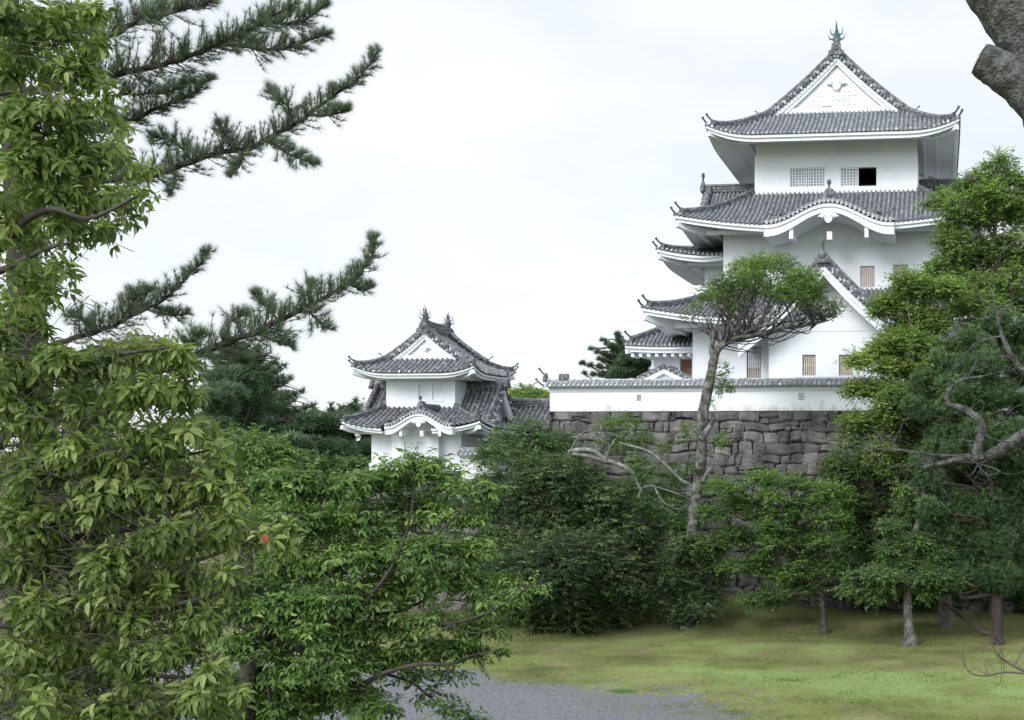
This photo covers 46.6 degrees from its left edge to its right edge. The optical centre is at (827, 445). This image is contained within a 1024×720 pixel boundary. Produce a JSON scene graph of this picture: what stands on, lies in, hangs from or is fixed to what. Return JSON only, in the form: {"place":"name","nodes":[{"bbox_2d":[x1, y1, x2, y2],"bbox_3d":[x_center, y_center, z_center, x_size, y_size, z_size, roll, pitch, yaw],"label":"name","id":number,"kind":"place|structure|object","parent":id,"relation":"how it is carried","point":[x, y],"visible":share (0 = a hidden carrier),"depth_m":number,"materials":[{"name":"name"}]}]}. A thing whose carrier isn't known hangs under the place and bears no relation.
{"place":"outdoors","nodes":[
{"label":"outdoors","id":0,"kind":"place"},
{"bbox_2d":[1,660,795,719],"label":"gravel path","id":1,"kind":"structure","parent":0,"point":[546,712],"depth_m":40.89,"materials":[{"name":"grey gravel"}]},
{"bbox_2d":[610,688,637,692],"bbox_3d":[-7.789,9.366,42.592,1.081,0.094,0.710,0,0,6],"label":"weed","id":2,"kind":"object","parent":1,"relation":"on","point":[627,690],"visible":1,"depth_m":42.55,"materials":[{"name":"green plant"}]},
{"bbox_2d":[0,452,1023,719],"bbox_3d":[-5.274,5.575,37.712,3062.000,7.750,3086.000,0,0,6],"label":"lawn","id":3,"kind":"structure","parent":0,"point":[860,626],"depth_m":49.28,"materials":[{"name":"green plant"}]},
{"bbox_2d":[0,0,315,719],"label":"oak tree","id":4,"kind":"object","parent":3,"relation":"on","point":[55,571],"visible":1,"depth_m":5.89,"materials":[{"name":"green plant"}]},
{"bbox_2d":[0,0,389,710],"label":"pine tree","id":5,"kind":"object","parent":3,"relation":"on","point":[188,84],"visible":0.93,"depth_m":12.83,"materials":[{"name":"green plant"}]},
{"bbox_2d":[179,422,315,658],"bbox_3d":[-12.636,4.449,24.077,2.428,9.912,3.774,0,0,-44],"label":"broadleaf tree","id":6,"kind":"object","parent":3,"relation":"on","point":[267,452],"visible":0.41,"depth_m":23.52,"materials":[{"name":"green plant"}]},
{"bbox_2d":[190,342,325,570],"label":"pine tree","id":7,"kind":"object","parent":3,"relation":"on","point":[261,394],"visible":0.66,"depth_m":77.42,"materials":[{"name":"green plant"}]},
{"bbox_2d":[288,449,371,580],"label":"broadleaf tree","id":8,"kind":"object","parent":3,"relation":"on","point":[323,464],"visible":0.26,"depth_m":71.08,"materials":[{"name":"green plant"}]},
{"bbox_2d":[292,395,371,542],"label":"pine tree","id":9,"kind":"object","parent":3,"relation":"on","point":[338,441],"visible":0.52,"depth_m":81.29,"materials":[{"name":"green plant"}]},
{"bbox_2d":[335,397,365,411],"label":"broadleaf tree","id":10,"kind":"object","parent":3,"relation":"on","point":[362,404],"depth_m":92.24,"materials":[{"name":"green plant"}]},
{"bbox_2d":[200,446,552,719],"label":"cherry tree","id":11,"kind":"object","parent":3,"relation":"on","point":[280,684],"visible":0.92,"depth_m":13.29,"materials":[{"name":"green plant"}]},
{"bbox_2d":[343,470,520,609],"bbox_3d":[-20.254,5.600,67.613,12.510,8.393,13.475,0,0,6],"label":"stone rampart","id":12,"kind":"object","parent":3,"relation":"on","point":[460,601],"visible":0.03,"depth_m":62.00,"materials":[{"name":"black stone"}]},
{"bbox_2d":[337,304,518,470],"bbox_3d":[-22.869,-3.314,66.044,8.691,9.628,9.031,0,0,6],"label":"corner turret","id":13,"kind":"object","parent":12,"relation":"on","point":[443,387],"visible":0.94,"depth_m":63.86,"materials":[{"name":"white paint"}]},
{"bbox_2d":[405,442,412,454],"bbox_3d":[-23.739,0.232,63.201,0.561,0.869,0.130,0,0,6],"label":"blind window","id":14,"kind":"structure","parent":13,"relation":"in","point":[407,444],"depth_m":63.26,"materials":[{"name":"white paint"}]},
{"bbox_2d":[418,442,425,456],"bbox_3d":[-22.979,0.232,63.125,0.560,0.868,0.130,0,0,6],"label":"blind window","id":15,"kind":"structure","parent":13,"relation":"in","point":[421,445],"depth_m":63.19,"materials":[{"name":"white paint"}]},
{"bbox_2d":[418,385,428,400],"bbox_3d":[-23.276,-3.040,64.260,0.649,0.956,0.130,0,0,6],"label":"blind window","id":16,"kind":"structure","parent":13,"relation":"in","point":[423,389],"depth_m":64.31,"materials":[{"name":"white paint"}]},
{"bbox_2d":[431,385,442,401],"bbox_3d":[-22.438,-3.023,64.176,0.675,0.981,0.130,0,0,6],"label":"blind window","id":17,"kind":"structure","parent":13,"relation":"in","point":[437,389],"depth_m":64.24,"materials":[{"name":"white paint"}]},
{"bbox_2d":[454,447,497,480],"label":"plaster wall","id":18,"kind":"structure","parent":12,"relation":"on","point":[463,451],"depth_m":62.16,"materials":[{"name":"paint"}]},
{"bbox_2d":[487,398,550,469],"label":"gallery","id":19,"kind":"object","parent":12,"relation":"on","point":[533,407],"visible":0.27,"depth_m":67.44,"materials":[{"name":"white paint"}]},
{"bbox_2d":[463,413,590,497],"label":"broadleaf tree","id":20,"kind":"object","parent":3,"relation":"on","point":[508,446],"visible":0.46,"depth_m":59.18,"materials":[{"name":"green plant"}]},
{"bbox_2d":[466,447,668,636],"bbox_3d":[-13.461,5.154,55.488,10.829,10.320,10.248,0,0,6],"label":"broadleaf tree","id":21,"kind":"object","parent":3,"relation":"on","point":[572,524],"visible":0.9,"depth_m":55.40,"materials":[{"name":"green plant"}]},
{"bbox_2d":[567,407,707,572],"bbox_3d":[-10.149,3.377,58.864,7.928,10.988,5.473,0,0,6],"label":"half dead tree","id":22,"kind":"object","parent":3,"relation":"on","point":[650,505],"visible":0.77,"depth_m":58.12,"materials":[{"name":"green plant"}]},
{"bbox_2d":[679,625,689,629],"bbox_3d":[-7.157,9.113,56.008,0.585,0.194,0.455,0,0,6],"label":"rock","id":23,"kind":"object","parent":3,"relation":"on","point":[683,627],"visible":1,"depth_m":55.86,"materials":[{"name":"stone"}]},
{"bbox_2d":[644,525,736,629],"bbox_3d":[-6.805,6.756,56.049,4.838,5.663,4.061,0,0,6],"label":"shrub","id":24,"kind":"object","parent":3,"relation":"on","point":[691,579],"visible":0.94,"depth_m":55.60,"materials":[{"name":"green plant"}]},
{"bbox_2d":[674,246,851,618],"bbox_3d":[-3.011,-0.649,57.211,8.176,19.181,7.580,0,0,43],"label":"umbrella tree","id":25,"kind":"object","parent":3,"relation":"on","point":[802,296],"visible":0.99,"depth_m":57.04,"materials":[{"name":"green plant"}]},
{"bbox_2d":[687,463,861,634],"bbox_3d":[-2.538,5.154,55.240,8.205,8.619,5.796,0,0,-25],"label":"maple tree","id":26,"kind":"object","parent":3,"relation":"on","point":[786,527],"visible":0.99,"depth_m":55.02,"materials":[{"name":"green plant"}]},
{"bbox_2d":[543,410,1022,610],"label":"stone rampart","id":27,"kind":"object","parent":3,"relation":"on","point":[796,441],"visible":0.14,"depth_m":63.34,"materials":[{"name":"black"}]},
{"bbox_2d":[535,367,1023,411],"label":"plaster wall","id":28,"kind":"structure","parent":27,"relation":"on","point":[567,394],"depth_m":64.02,"materials":[{"name":"white paint"}]},
{"bbox_2d":[815,445,937,612],"bbox_3d":[3.529,4.926,60.714,8.137,10.337,7.899,0,0,44],"label":"broadleaf tree","id":29,"kind":"object","parent":3,"relation":"on","point":[848,467],"visible":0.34,"depth_m":60.48,"materials":[{"name":"green plant"}]},
{"bbox_2d":[826,259,975,627],"bbox_3d":[3.918,-0.067,56.389,7.897,18.689,7.293,0,0,6],"label":"maple tree","id":30,"kind":"object","parent":3,"relation":"on","point":[919,328],"visible":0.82,"depth_m":55.82,"materials":[{"name":"green plant"}]},
{"bbox_2d":[827,476,976,646],"bbox_3d":[3.502,5.080,52.473,6.261,8.919,4.677,0,0,41],"label":"young tree","id":31,"kind":"object","parent":3,"relation":"on","point":[870,579],"visible":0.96,"depth_m":52.13,"materials":[{"name":"green plant"}]},
{"bbox_2d":[823,0,1023,506],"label":"bare tree","id":32,"kind":"object","parent":3,"relation":"on","point":[998,68],"visible":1,"depth_m":5.81,"materials":[{"name":"grey plant"}]},
{"bbox_2d":[835,553,1023,613],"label":"shrub","id":33,"kind":"object","parent":3,"relation":"on","point":[1018,595],"visible":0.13,"depth_m":59.48,"materials":[{"name":"green plant"}]},
{"bbox_2d":[899,302,1023,645],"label":"pine tree","id":34,"kind":"object","parent":3,"relation":"on","point":[971,521],"visible":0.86,"depth_m":51.91,"materials":[{"name":"green plant"}]},
{"bbox_2d":[942,601,990,635],"bbox_3d":[6.717,8.397,54.300,0.405,1.234,3.858,0,0,-29],"label":"fallen branch","id":35,"kind":"object","parent":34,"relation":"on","point":[960,615],"visible":0.91,"depth_m":54.12,"materials":[{"name":"wood"}]},
{"bbox_2d":[912,145,1023,612],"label":"zelkova tree","id":36,"kind":"object","parent":3,"relation":"on","point":[988,202],"visible":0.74,"depth_m":59.01,"materials":[{"name":"green plant"}]},
{"bbox_2d":[956,629,1023,683],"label":"bare shrub","id":37,"kind":"object","parent":3,"relation":"on","point":[1011,664],"visible":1,"depth_m":9.49,"materials":[{"name":"brown plant"}]},
{"bbox_2d":[0,0,1023,451],"label":"sky","id":38,"kind":"structure","parent":0,"point":[519,165],"materials":[{"name":"white"}]},
{"bbox_2d":[578,330,652,378],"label":"pine tree","id":39,"kind":"object","parent":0,"point":[620,364],"visible":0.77,"depth_m":83.70,"materials":[{"name":"green plant"}]},
{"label":"courtyard ground","id":40,"kind":"structure","parent":0,"visible":0},
{"bbox_2d":[508,382,549,397],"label":"broadleaf tree","id":41,"kind":"object","parent":40,"relation":"on","point":[529,391],"visible":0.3,"depth_m":93.56,"materials":[{"name":"green plant"}]},
{"bbox_2d":[636,363,691,378],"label":"shed","id":42,"kind":"structure","parent":40,"relation":"on","point":[663,371],"depth_m":67.21,"materials":[{"name":"white paint"}]},
{"bbox_2d":[620,20,1013,377],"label":"castle keep","id":43,"kind":"structure","parent":40,"relation":"on","point":[837,161],"depth_m":72.55,"materials":[{"name":"white paint"}]},
{"bbox_2d":[747,346,760,368],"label":"window","id":44,"kind":"structure","parent":43,"relation":"in","point":[753,359],"depth_m":70.96,"materials":[{"name":"grey"}]},
{"bbox_2d":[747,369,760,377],"bbox_3d":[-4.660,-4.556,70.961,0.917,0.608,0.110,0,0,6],"label":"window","id":45,"kind":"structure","parent":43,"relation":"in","point":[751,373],"depth_m":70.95,"materials":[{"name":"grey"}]},
{"bbox_2d":[790,168,806,186],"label":"window","id":46,"kind":"structure","parent":43,"relation":"in","point":[798,176],"depth_m":74.71,"materials":[{"name":"white paint"}]},
{"bbox_2d":[803,355,815,375],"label":"window","id":47,"kind":"structure","parent":43,"relation":"in","point":[809,361],"depth_m":68.18,"materials":[{"name":"grey wood"}]},
{"bbox_2d":[808,168,824,186],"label":"window","id":48,"kind":"structure","parent":43,"relation":"in","point":[816,176],"depth_m":74.59,"materials":[{"name":"white paint"}]},
{"bbox_2d":[839,355,852,375],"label":"window","id":49,"kind":"structure","parent":43,"relation":"in","point":[844,372],"depth_m":67.96,"materials":[{"name":"grey wood"}]},
{"bbox_2d":[841,168,858,185],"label":"window","id":50,"kind":"structure","parent":43,"relation":"in","point":[849,176],"depth_m":74.37,"materials":[{"name":"white paint"}]},
{"bbox_2d":[859,168,875,185],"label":"open window","id":51,"kind":"structure","parent":43,"relation":"in","point":[867,176],"depth_m":76.29,"materials":[{"name":"black"}]},
{"bbox_2d":[860,266,874,286],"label":"window","id":52,"kind":"structure","parent":43,"relation":"in","point":[867,273],"depth_m":72.24,"materials":[{"name":"grey wood"}]},
{"bbox_2d":[893,265,907,281],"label":"window","id":53,"kind":"structure","parent":43,"relation":"in","point":[895,267],"depth_m":72.03,"materials":[{"name":"grey"}]},
{"bbox_2d":[795,376,902,377],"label":"wall","id":54,"kind":"structure","parent":40,"relation":"on","point":[818,377],"depth_m":66.91,"materials":[{"name":"grey"}]}
]}

